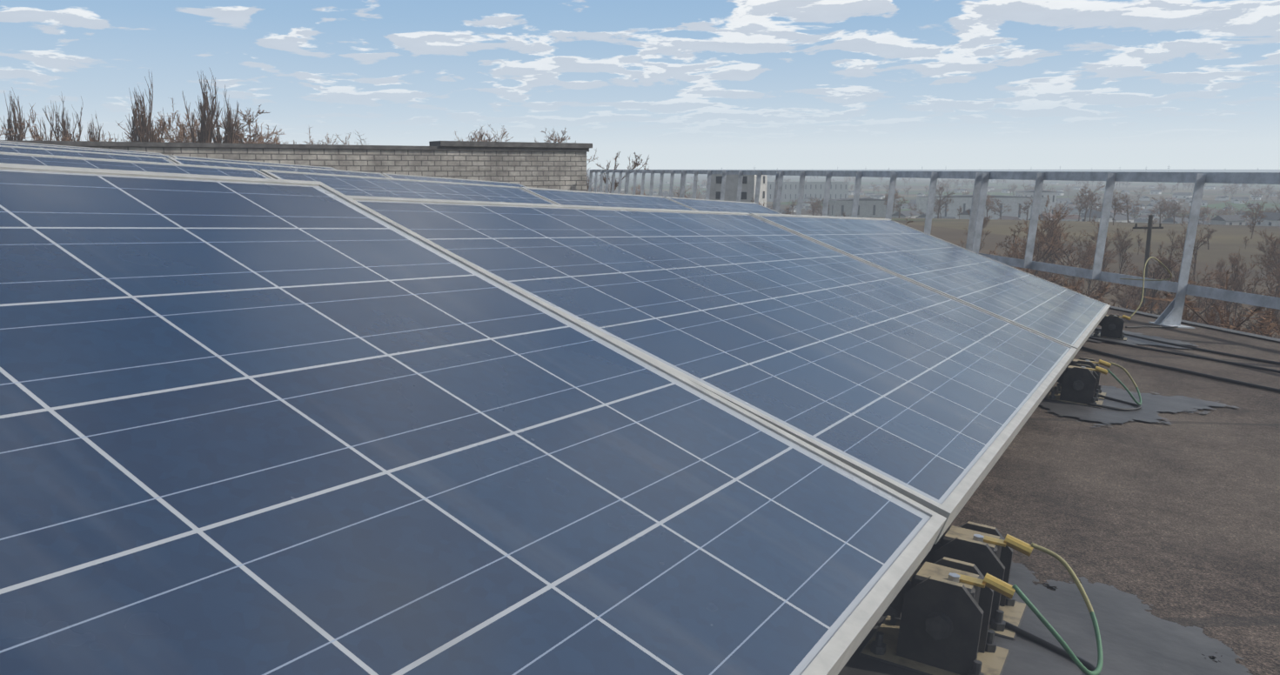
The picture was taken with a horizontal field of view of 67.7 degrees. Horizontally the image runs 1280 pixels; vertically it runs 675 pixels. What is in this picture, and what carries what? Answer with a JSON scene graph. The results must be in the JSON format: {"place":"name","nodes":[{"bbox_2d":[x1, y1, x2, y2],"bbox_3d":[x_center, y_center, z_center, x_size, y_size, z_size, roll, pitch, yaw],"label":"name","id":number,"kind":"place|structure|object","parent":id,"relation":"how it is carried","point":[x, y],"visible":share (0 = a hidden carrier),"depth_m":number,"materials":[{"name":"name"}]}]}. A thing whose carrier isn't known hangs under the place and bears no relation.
{"place":"outdoors","nodes":[
{"label":"outdoors","id":0,"kind":"place"},
{"bbox_2d":[0,140,163,154],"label":"panel","id":1,"kind":"object","parent":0,"point":[79,147],"visible":0.15,"depth_m":8.70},
{"bbox_2d":[0,142,172,158],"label":"panel","id":2,"kind":"object","parent":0,"point":[79,150],"visible":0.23,"depth_m":6.82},
{"bbox_2d":[0,145,175,163],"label":"panel","id":3,"kind":"object","parent":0,"point":[69,153],"visible":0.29,"depth_m":4.89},
{"bbox_2d":[0,151,274,179],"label":"panel","id":4,"kind":"object","parent":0,"point":[33,159],"visible":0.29,"depth_m":3.10,"materials":[{"name":"glass"}]},
{"bbox_2d":[170,154,335,169],"bbox_3d":[-2.866,-1.282,7.966,0.990,0.041,1.650,27,18,24],"label":"panel","id":5,"kind":"object","parent":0,"point":[245,162],"visible":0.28,"depth_m":8.05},
{"bbox_2d":[167,157,389,178],"bbox_3d":[-1.851,-0.870,5.877,0.990,0.041,1.650,27,18,24],"label":"panel","id":6,"kind":"object","parent":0,"point":[209,163],"visible":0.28,"depth_m":5.92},
{"bbox_2d":[260,169,556,204],"bbox_3d":[-0.643,-0.496,4.137,0.990,0.040,1.650,27,18,24],"label":"panel","id":7,"kind":"object","parent":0,"point":[360,185],"visible":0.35,"depth_m":4.18,"materials":[{"name":"glass"}]},
{"bbox_2d":[381,173,526,187],"bbox_3d":[-1.046,-1.032,7.332,0.990,0.040,1.650,27,18,24],"label":"panel","id":8,"kind":"object","parent":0,"point":[440,179],"visible":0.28,"depth_m":7.40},
{"bbox_2d":[520,187,695,210],"bbox_3d":[0.162,-0.659,5.591,0.990,0.040,1.650,27,18,24],"label":"panel","id":9,"kind":"object","parent":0,"point":[572,197],"visible":0.35,"depth_m":5.60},
{"bbox_2d":[0,0,1279,169],"label":"sky","id":10,"kind":"structure","parent":0,"point":[678,84],"materials":[{"name":"blue"}]},
{"bbox_2d":[664,196,782,214],"bbox_3d":[0.966,-0.822,7.046,0.990,0.041,1.650,27,18,24],"label":"panel","id":11,"kind":"object","parent":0,"point":[712,205],"visible":0.35,"depth_m":7.09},
{"bbox_2d":[586,169,1279,339],"bbox_3d":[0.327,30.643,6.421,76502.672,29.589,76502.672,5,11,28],"label":"terrain","id":12,"kind":"structure","parent":0,"point":[1225,241],"depth_m":296.67,"materials":[{"name":"plant"}]},
{"bbox_2d":[0,87,27,140],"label":"tree","id":13,"kind":"object","parent":12,"relation":"on","point":[10,127],"visible":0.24,"depth_m":70.00,"materials":[{"name":"brown plant"}]},
{"bbox_2d":[0,105,78,140],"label":"tree","id":14,"kind":"object","parent":12,"relation":"on","point":[31,131],"visible":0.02,"depth_m":66.37,"materials":[{"name":"brown plant"}]},
{"bbox_2d":[32,100,54,140],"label":"tree","id":15,"kind":"object","parent":12,"relation":"on","point":[50,133],"visible":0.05,"depth_m":79.49,"materials":[{"name":"brown plant"}]},
{"bbox_2d":[42,91,82,140],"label":"tree","id":16,"kind":"object","parent":12,"relation":"on","point":[64,126],"visible":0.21,"depth_m":75.47,"materials":[{"name":"brown plant"}]},
{"bbox_2d":[85,113,103,141],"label":"tree","id":17,"kind":"object","parent":12,"relation":"on","point":[91,132],"visible":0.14,"depth_m":94.01,"materials":[{"name":"brown plant"}]},
{"bbox_2d":[32,120,160,142],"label":"bush","id":18,"kind":"object","parent":12,"relation":"on","point":[90,139],"visible":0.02,"depth_m":78.92,"materials":[{"name":"brown plant"}]},
{"bbox_2d":[113,87,151,141],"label":"tree","id":19,"kind":"object","parent":12,"relation":"on","point":[134,131],"visible":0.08,"depth_m":69.44,"materials":[{"name":"brown plant"}]},
{"bbox_2d":[130,73,165,142],"bbox_3d":[-32.932,-6.059,63.976,3.300,23.263,3.871,-4,11,-20],"label":"tree","id":20,"kind":"object","parent":12,"relation":"on","point":[141,134],"visible":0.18,"depth_m":62.68,"materials":[{"name":"brown plant"}]},
{"bbox_2d":[154,98,216,142],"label":"bush","id":21,"kind":"object","parent":12,"relation":"on","point":[169,120],"visible":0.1,"depth_m":114.88,"materials":[{"name":"brown plant"}]},
{"bbox_2d":[182,92,207,142],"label":"tree","id":22,"kind":"object","parent":12,"relation":"on","point":[192,130],"visible":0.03,"depth_m":76.98,"materials":[{"name":"brown plant"}]},
{"bbox_2d":[178,68,221,142],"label":"tree","id":23,"kind":"object","parent":12,"relation":"on","point":[205,130],"visible":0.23,"depth_m":66.20,"materials":[{"name":"brown plant"}]},
{"bbox_2d":[180,93,240,143],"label":"bush","id":24,"kind":"object","parent":12,"relation":"on","point":[197,126],"visible":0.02,"depth_m":77.83,"materials":[{"name":"brown plant"}]},
{"bbox_2d":[155,120,279,143],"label":"bush","id":25,"kind":"object","parent":12,"relation":"on","point":[185,130],"visible":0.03,"depth_m":80.69,"materials":[{"name":"brown plant"}]},
{"bbox_2d":[153,107,284,143],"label":"bush","id":26,"kind":"object","parent":12,"relation":"on","point":[240,136],"visible":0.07,"depth_m":84.28,"materials":[{"name":"brown plant"}]},
{"bbox_2d":[204,85,242,143],"bbox_3d":[-27.550,-5.608,64.315,3.648,22.265,3.324,-6,12,-30],"label":"tree","id":27,"kind":"object","parent":12,"relation":"on","point":[229,128],"visible":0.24,"depth_m":63.06,"materials":[{"name":"brown plant"}]},
{"bbox_2d":[221,107,242,143],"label":"tree","id":28,"kind":"object","parent":12,"relation":"on","point":[224,123],"visible":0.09,"depth_m":84.36,"materials":[{"name":"brown plant"}]},
{"bbox_2d":[212,104,269,143],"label":"tree","id":29,"kind":"object","parent":12,"relation":"on","point":[245,115],"visible":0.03,"depth_m":88.68,"materials":[{"name":"brown plant"}]},
{"bbox_2d":[243,125,268,143],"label":"tree","id":30,"kind":"object","parent":12,"relation":"on","point":[255,142],"visible":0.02,"depth_m":80.81,"materials":[{"name":"brown plant"}]},
{"bbox_2d":[453,123,513,141],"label":"tree","id":31,"kind":"object","parent":12,"relation":"on","point":[489,139],"visible":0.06,"depth_m":167.53,"materials":[{"name":"brown plant"}]},
{"bbox_2d":[558,140,649,193],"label":"bush","id":32,"kind":"object","parent":12,"relation":"on","point":[636,164],"visible":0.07,"depth_m":69.93,"materials":[{"name":"brown plant"}]},
{"bbox_2d":[709,174,767,207],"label":"building","id":33,"kind":"structure","parent":12,"relation":"on","point":[748,188],"depth_m":163.12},
{"bbox_2d":[766,181,848,201],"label":"building","id":34,"kind":"structure","parent":12,"relation":"on","point":[838,190],"depth_m":1258.13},
{"bbox_2d":[827,197,898,217],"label":"building","id":35,"kind":"structure","parent":12,"relation":"on","point":[871,207],"depth_m":590.23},
{"bbox_2d":[892,195,908,218],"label":"tree","id":36,"kind":"object","parent":12,"relation":"on","point":[898,206],"visible":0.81,"depth_m":457.98,"materials":[{"name":"brown plant"}]},
{"bbox_2d":[891,210,920,218],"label":"village house","id":37,"kind":"structure","parent":12,"relation":"on","point":[904,214],"depth_m":564.49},
{"bbox_2d":[933,183,957,218],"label":"tree","id":38,"kind":"object","parent":12,"relation":"on","point":[938,204],"visible":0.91,"depth_m":420.33,"materials":[{"name":"brown plant"}]},
{"bbox_2d":[958,208,971,219],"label":"village house","id":39,"kind":"structure","parent":12,"relation":"on","point":[964,215],"depth_m":513.71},
{"bbox_2d":[963,209,991,251],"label":"tree","id":40,"kind":"object","parent":12,"relation":"on","point":[983,224],"visible":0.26,"depth_m":157.24,"materials":[{"name":"brown plant"}]},
{"bbox_2d":[915,194,1048,220],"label":"long shed","id":41,"kind":"structure","parent":12,"relation":"on","point":[964,202],"depth_m":698.70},
{"bbox_2d":[985,194,995,216],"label":"tree","id":42,"kind":"object","parent":12,"relation":"on","point":[988,202],"visible":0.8,"depth_m":445.61,"materials":[{"name":"brown plant"}]},
{"bbox_2d":[991,196,1011,220],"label":"tree","id":43,"kind":"object","parent":12,"relation":"on","point":[995,210],"visible":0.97,"depth_m":452.78,"materials":[{"name":"brown plant"}]},
{"bbox_2d":[995,221,1051,278],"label":"bush","id":44,"kind":"object","parent":12,"relation":"on","point":[1035,253],"visible":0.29,"depth_m":96.22,"materials":[{"name":"brown plant"}]},
{"bbox_2d":[1017,195,1033,220],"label":"tree","id":45,"kind":"object","parent":12,"relation":"on","point":[1026,208],"visible":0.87,"depth_m":460.90,"materials":[{"name":"brown plant"}]},
{"bbox_2d":[988,194,1076,279],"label":"bush","id":46,"kind":"object","parent":12,"relation":"on","point":[1041,240],"visible":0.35,"depth_m":69.84,"materials":[{"name":"brown plant"}]},
{"bbox_2d":[1033,205,1071,280],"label":"tree","id":47,"kind":"object","parent":12,"relation":"on","point":[1048,233],"visible":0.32,"depth_m":122.10,"materials":[{"name":"brown plant"}]},
{"bbox_2d":[1033,219,1076,279],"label":"bush","id":48,"kind":"object","parent":12,"relation":"on","point":[1051,258],"visible":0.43,"depth_m":107.23,"materials":[{"name":"brown plant"}]},
{"bbox_2d":[1060,214,1081,221],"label":"village house","id":49,"kind":"structure","parent":12,"relation":"on","point":[1075,217],"depth_m":499.14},
{"bbox_2d":[1039,234,1115,297],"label":"bush","id":50,"kind":"object","parent":12,"relation":"on","point":[1066,253],"visible":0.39,"depth_m":96.48,"materials":[{"name":"brown plant"}]},
{"bbox_2d":[1067,233,1097,282],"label":"tree","id":51,"kind":"object","parent":12,"relation":"on","point":[1080,249],"visible":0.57,"depth_m":137.26,"materials":[{"name":"brown plant"}]},
{"bbox_2d":[1075,190,1092,221],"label":"tree","id":52,"kind":"object","parent":12,"relation":"on","point":[1082,207],"visible":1,"depth_m":395.53,"materials":[{"name":"brown plant"}]},
{"bbox_2d":[1046,250,1125,304],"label":"bush","id":53,"kind":"object","parent":12,"relation":"on","point":[1100,286],"visible":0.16,"depth_m":66.90,"materials":[{"name":"brown plant"}]},
{"bbox_2d":[1072,182,1105,221],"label":"tree","id":54,"kind":"object","parent":12,"relation":"on","point":[1084,197],"visible":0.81,"depth_m":413.39,"materials":[{"name":"brown plant"}]},
{"bbox_2d":[1075,245,1104,296],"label":"tree","id":55,"kind":"object","parent":12,"relation":"on","point":[1089,251],"visible":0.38,"depth_m":113.38,"materials":[{"name":"brown plant"}]},
{"bbox_2d":[1085,190,1102,221],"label":"tree","id":56,"kind":"object","parent":12,"relation":"on","point":[1092,196],"visible":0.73,"depth_m":425.47,"materials":[{"name":"brown plant"}]},
{"bbox_2d":[1079,211,1112,221],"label":"village house","id":57,"kind":"structure","parent":12,"relation":"on","point":[1097,214],"depth_m":501.27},
{"bbox_2d":[917,308,1279,674],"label":"roof slab","id":58,"kind":"structure","parent":12,"relation":"on","point":[1177,520],"depth_m":1.64,"materials":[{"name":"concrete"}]},
{"bbox_2d":[0,140,589,191],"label":"brick parapet","id":59,"kind":"structure","parent":58,"relation":"on","point":[552,168],"depth_m":18.14,"materials":[{"name":"brick"}]},
{"bbox_2d":[428,140,592,147],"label":"parapet slab","id":60,"kind":"structure","parent":59,"relation":"on","point":[472,144],"depth_m":19.08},
{"bbox_2d":[588,169,1279,328],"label":"railing","id":61,"kind":"object","parent":58,"relation":"on","point":[1171,315],"visible":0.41,"depth_m":5.65,"materials":[{"name":"metal"}]},
{"bbox_2d":[858,314,1131,674],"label":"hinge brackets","id":62,"kind":"object","parent":58,"relation":"on","point":[954,604],"visible":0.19,"depth_m":0.97,"materials":[{"name":"metal"}]},
{"bbox_2d":[0,162,946,674],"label":"panel","id":63,"kind":"object","parent":62,"relation":"on","point":[270,427],"visible":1,"depth_m":0.74,"materials":[{"name":"glass"}]},
{"bbox_2d":[347,195,1076,544],"bbox_3d":[0.324,-0.074,1.961,0.990,0.041,1.650,27,18,24],"label":"panel","id":64,"kind":"object","parent":62,"relation":"on","point":[927,398],"visible":0.74,"depth_m":1.58,"materials":[{"name":"glass"}]},
{"bbox_2d":[750,213,1110,361],"bbox_3d":[1.129,-0.237,3.416,0.990,0.041,1.650,27,18,24],"label":"panel","id":65,"kind":"object","parent":62,"relation":"on","point":[1055,312],"visible":0.8,"depth_m":3.19,"materials":[{"name":"glass"}]},
{"bbox_2d":[837,562,1252,674],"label":"puddle","id":66,"kind":"object","parent":58,"relation":"on","point":[1136,639],"visible":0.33,"depth_m":1.04,"materials":[{"name":"liquid"}]},
{"bbox_2d":[961,256,1279,674],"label":"cables","id":67,"kind":"object","parent":58,"relation":"on","point":[1085,666],"visible":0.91,"depth_m":2.37,"materials":[{"name":"green plastic"}]},
{"bbox_2d":[1038,385,1239,427],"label":"puddle","id":68,"kind":"object","parent":58,"relation":"on","point":[1151,405],"visible":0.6,"depth_m":2.41,"materials":[{"name":"liquid"}]},
{"bbox_2d":[1086,328,1199,349],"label":"puddle","id":69,"kind":"object","parent":58,"relation":"on","point":[1130,340],"visible":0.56,"depth_m":3.85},
{"bbox_2d":[1109,305,1279,342],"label":"roof edge","id":70,"kind":"object","parent":58,"relation":"on","point":[1208,326],"depth_m":4.64,"materials":[{"name":"metal"}]},
{"bbox_2d":[1079,216,1121,269],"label":"tree","id":71,"kind":"object","parent":12,"relation":"on","point":[1095,236],"visible":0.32,"depth_m":146.90,"materials":[{"name":"brown plant"}]},
{"bbox_2d":[1086,232,1117,284],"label":"tree","id":72,"kind":"object","parent":12,"relation":"on","point":[1110,239],"visible":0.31,"depth_m":137.17,"materials":[{"name":"brown plant"}]},
{"bbox_2d":[1065,277,1160,311],"bbox_3d":[16.422,4.160,34.280,7.320,13.303,6.377,-8,13,-39],"label":"bush","id":73,"kind":"object","parent":12,"relation":"on","point":[1099,295],"visible":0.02,"depth_m":31.69,"materials":[{"name":"brown plant"}]},
{"bbox_2d":[1112,194,1124,225],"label":"tree","id":74,"kind":"object","parent":12,"relation":"on","point":[1114,204],"visible":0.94,"depth_m":300.61,"materials":[{"name":"brown plant"}]},
{"bbox_2d":[1110,221,1132,291],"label":"tree","id":75,"kind":"object","parent":12,"relation":"on","point":[1121,248],"visible":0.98,"depth_m":129.06,"materials":[{"name":"brown plant"}]},
{"bbox_2d":[1110,214,1134,222],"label":"village house","id":76,"kind":"structure","parent":12,"relation":"on","point":[1120,217],"depth_m":517.02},
{"bbox_2d":[1113,191,1142,222],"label":"tree","id":77,"kind":"object","parent":12,"relation":"on","point":[1126,205],"visible":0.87,"depth_m":381.16,"materials":[{"name":"brown plant"}]},
{"bbox_2d":[1111,286,1146,309],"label":"tree","id":78,"kind":"object","parent":12,"relation":"on","point":[1133,303],"visible":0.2,"depth_m":73.42,"materials":[{"name":"brown plant"}]},
{"bbox_2d":[1107,258,1170,313],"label":"bush","id":79,"kind":"object","parent":12,"relation":"on","point":[1138,297],"visible":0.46,"depth_m":80.09,"materials":[{"name":"brown plant"}]},
{"bbox_2d":[1132,214,1163,312],"bbox_3d":[17.830,3.062,34.614,1.100,14.905,0.235,-1,10,-5],"label":"utility pole","id":80,"kind":"object","parent":12,"relation":"on","point":[1149,227],"visible":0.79,"depth_m":33.46,"materials":[{"name":"brown wood"}]},
{"bbox_2d":[1149,195,1170,223],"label":"tree","id":81,"kind":"object","parent":12,"relation":"on","point":[1161,210],"visible":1,"depth_m":385.82,"materials":[{"name":"brown plant"}]},
{"bbox_2d":[1112,236,1221,321],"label":"bush","id":82,"kind":"object","parent":12,"relation":"on","point":[1166,277],"visible":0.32,"depth_m":67.14,"materials":[{"name":"brown plant"}]},
{"bbox_2d":[1123,242,1211,314],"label":"bush","id":83,"kind":"object","parent":12,"relation":"on","point":[1170,279],"visible":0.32,"depth_m":90.69,"materials":[{"name":"brown plant"}]},
{"bbox_2d":[1155,199,1187,219],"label":"tree","id":84,"kind":"object","parent":12,"relation":"on","point":[1177,214],"visible":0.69,"depth_m":539.47,"materials":[{"name":"brown plant"}]},
{"bbox_2d":[1162,227,1183,255],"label":"tree","id":85,"kind":"object","parent":12,"relation":"on","point":[1176,245],"visible":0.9,"depth_m":168.94,"materials":[{"name":"brown plant"}]},
{"bbox_2d":[1161,216,1188,223],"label":"village house","id":86,"kind":"structure","parent":12,"relation":"on","point":[1177,220],"depth_m":517.46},
{"bbox_2d":[1172,193,1192,198],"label":"village house","id":87,"kind":"structure","parent":12,"relation":"on","point":[1182,195],"depth_m":1313.34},
{"bbox_2d":[1153,266,1225,323],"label":"bush","id":88,"kind":"object","parent":12,"relation":"on","point":[1201,298],"visible":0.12,"depth_m":67.55,"materials":[{"name":"brown plant"}]},
{"bbox_2d":[1170,252,1214,296],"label":"tree","id":89,"kind":"object","parent":12,"relation":"on","point":[1194,276],"visible":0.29,"depth_m":124.38,"materials":[{"name":"brown plant"}]},
{"bbox_2d":[1179,227,1211,274],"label":"tree","id":90,"kind":"object","parent":12,"relation":"on","point":[1201,239],"visible":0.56,"depth_m":150.84,"materials":[{"name":"brown plant"}]},
{"bbox_2d":[1184,282,1224,326],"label":"bush","id":91,"kind":"object","parent":12,"relation":"on","point":[1210,301],"visible":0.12,"depth_m":68.05,"materials":[{"name":"brown plant"}]},
{"bbox_2d":[1145,280,1277,335],"bbox_3d":[14.223,5.878,20.776,9.909,14.629,8.634,-1,10,-8],"label":"bush","id":92,"kind":"object","parent":12,"relation":"on","point":[1229,325],"visible":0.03,"depth_m":19.16,"materials":[{"name":"brown plant"}]},
{"bbox_2d":[1192,262,1241,322],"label":"bush","id":93,"kind":"object","parent":12,"relation":"on","point":[1219,288],"visible":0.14,"depth_m":85.34,"materials":[{"name":"brown plant"}]},
{"bbox_2d":[1210,214,1246,225],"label":"village house","id":94,"kind":"structure","parent":12,"relation":"on","point":[1229,219],"depth_m":440.07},
{"bbox_2d":[1182,268,1278,336],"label":"bush","id":95,"kind":"object","parent":12,"relation":"on","point":[1209,322],"visible":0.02,"depth_m":24.03,"materials":[{"name":"brown plant"}]},
{"bbox_2d":[1210,247,1256,324],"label":"bush","id":96,"kind":"object","parent":12,"relation":"on","point":[1242,279],"visible":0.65,"depth_m":83.55,"materials":[{"name":"brown plant"}]},
{"bbox_2d":[1204,279,1266,332],"bbox_3d":[37.679,0.977,62.723,5.722,9.650,4.986,0,10,-2],"label":"bush","id":97,"kind":"object","parent":12,"relation":"on","point":[1233,310],"visible":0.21,"depth_m":62.03,"materials":[{"name":"brown plant"}]},
{"bbox_2d":[1239,200,1266,225],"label":"tree","id":98,"kind":"object","parent":12,"relation":"on","point":[1250,209],"visible":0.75,"depth_m":433.81,"materials":[{"name":"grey plant"}]},
{"bbox_2d":[1245,201,1266,227],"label":"tree","id":99,"kind":"object","parent":12,"relation":"on","point":[1256,213],"visible":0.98,"depth_m":291.03,"materials":[{"name":"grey plant"}]},
{"bbox_2d":[1236,264,1279,333],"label":"bush","id":100,"kind":"object","parent":12,"relation":"on","point":[1275,287],"visible":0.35,"depth_m":91.44,"materials":[{"name":"brown plant"}]},
{"bbox_2d":[1236,271,1279,335],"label":"bush","id":101,"kind":"object","parent":12,"relation":"on","point":[1256,292],"visible":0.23,"depth_m":77.03,"materials":[{"name":"brown plant"}]},
{"bbox_2d":[1237,195,1279,336],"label":"bush","id":102,"kind":"object","parent":12,"relation":"on","point":[1266,335],"visible":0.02,"depth_m":18.28,"materials":[{"name":"brown plant"}]},
{"bbox_2d":[1250,229,1279,295],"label":"tree","id":103,"kind":"object","parent":12,"relation":"on","point":[1267,268],"visible":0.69,"depth_m":125.09,"materials":[{"name":"brown plant"}]},
{"bbox_2d":[1252,308,1279,337],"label":"tree","id":104,"kind":"object","parent":12,"relation":"on","point":[1275,320],"visible":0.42,"depth_m":28.41,"materials":[{"name":"brown plant"}]},
{"bbox_2d":[1253,212,1279,226],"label":"village house","id":105,"kind":"structure","parent":12,"relation":"on","point":[1271,219],"depth_m":429.63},
{"bbox_2d":[1254,233,1279,272],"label":"tree","id":106,"kind":"object","parent":12,"relation":"on","point":[1270,263],"visible":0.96,"depth_m":107.01,"materials":[{"name":"brown plant"}]},
{"bbox_2d":[1257,234,1279,275],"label":"tree","id":107,"kind":"object","parent":12,"relation":"on","point":[1267,244],"visible":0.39,"depth_m":148.26,"materials":[{"name":"brown plant"}]},
{"bbox_2d":[1015,189,1056,214],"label":"building","id":108,"kind":"structure","parent":0,"point":[1052,197],"depth_m":818.48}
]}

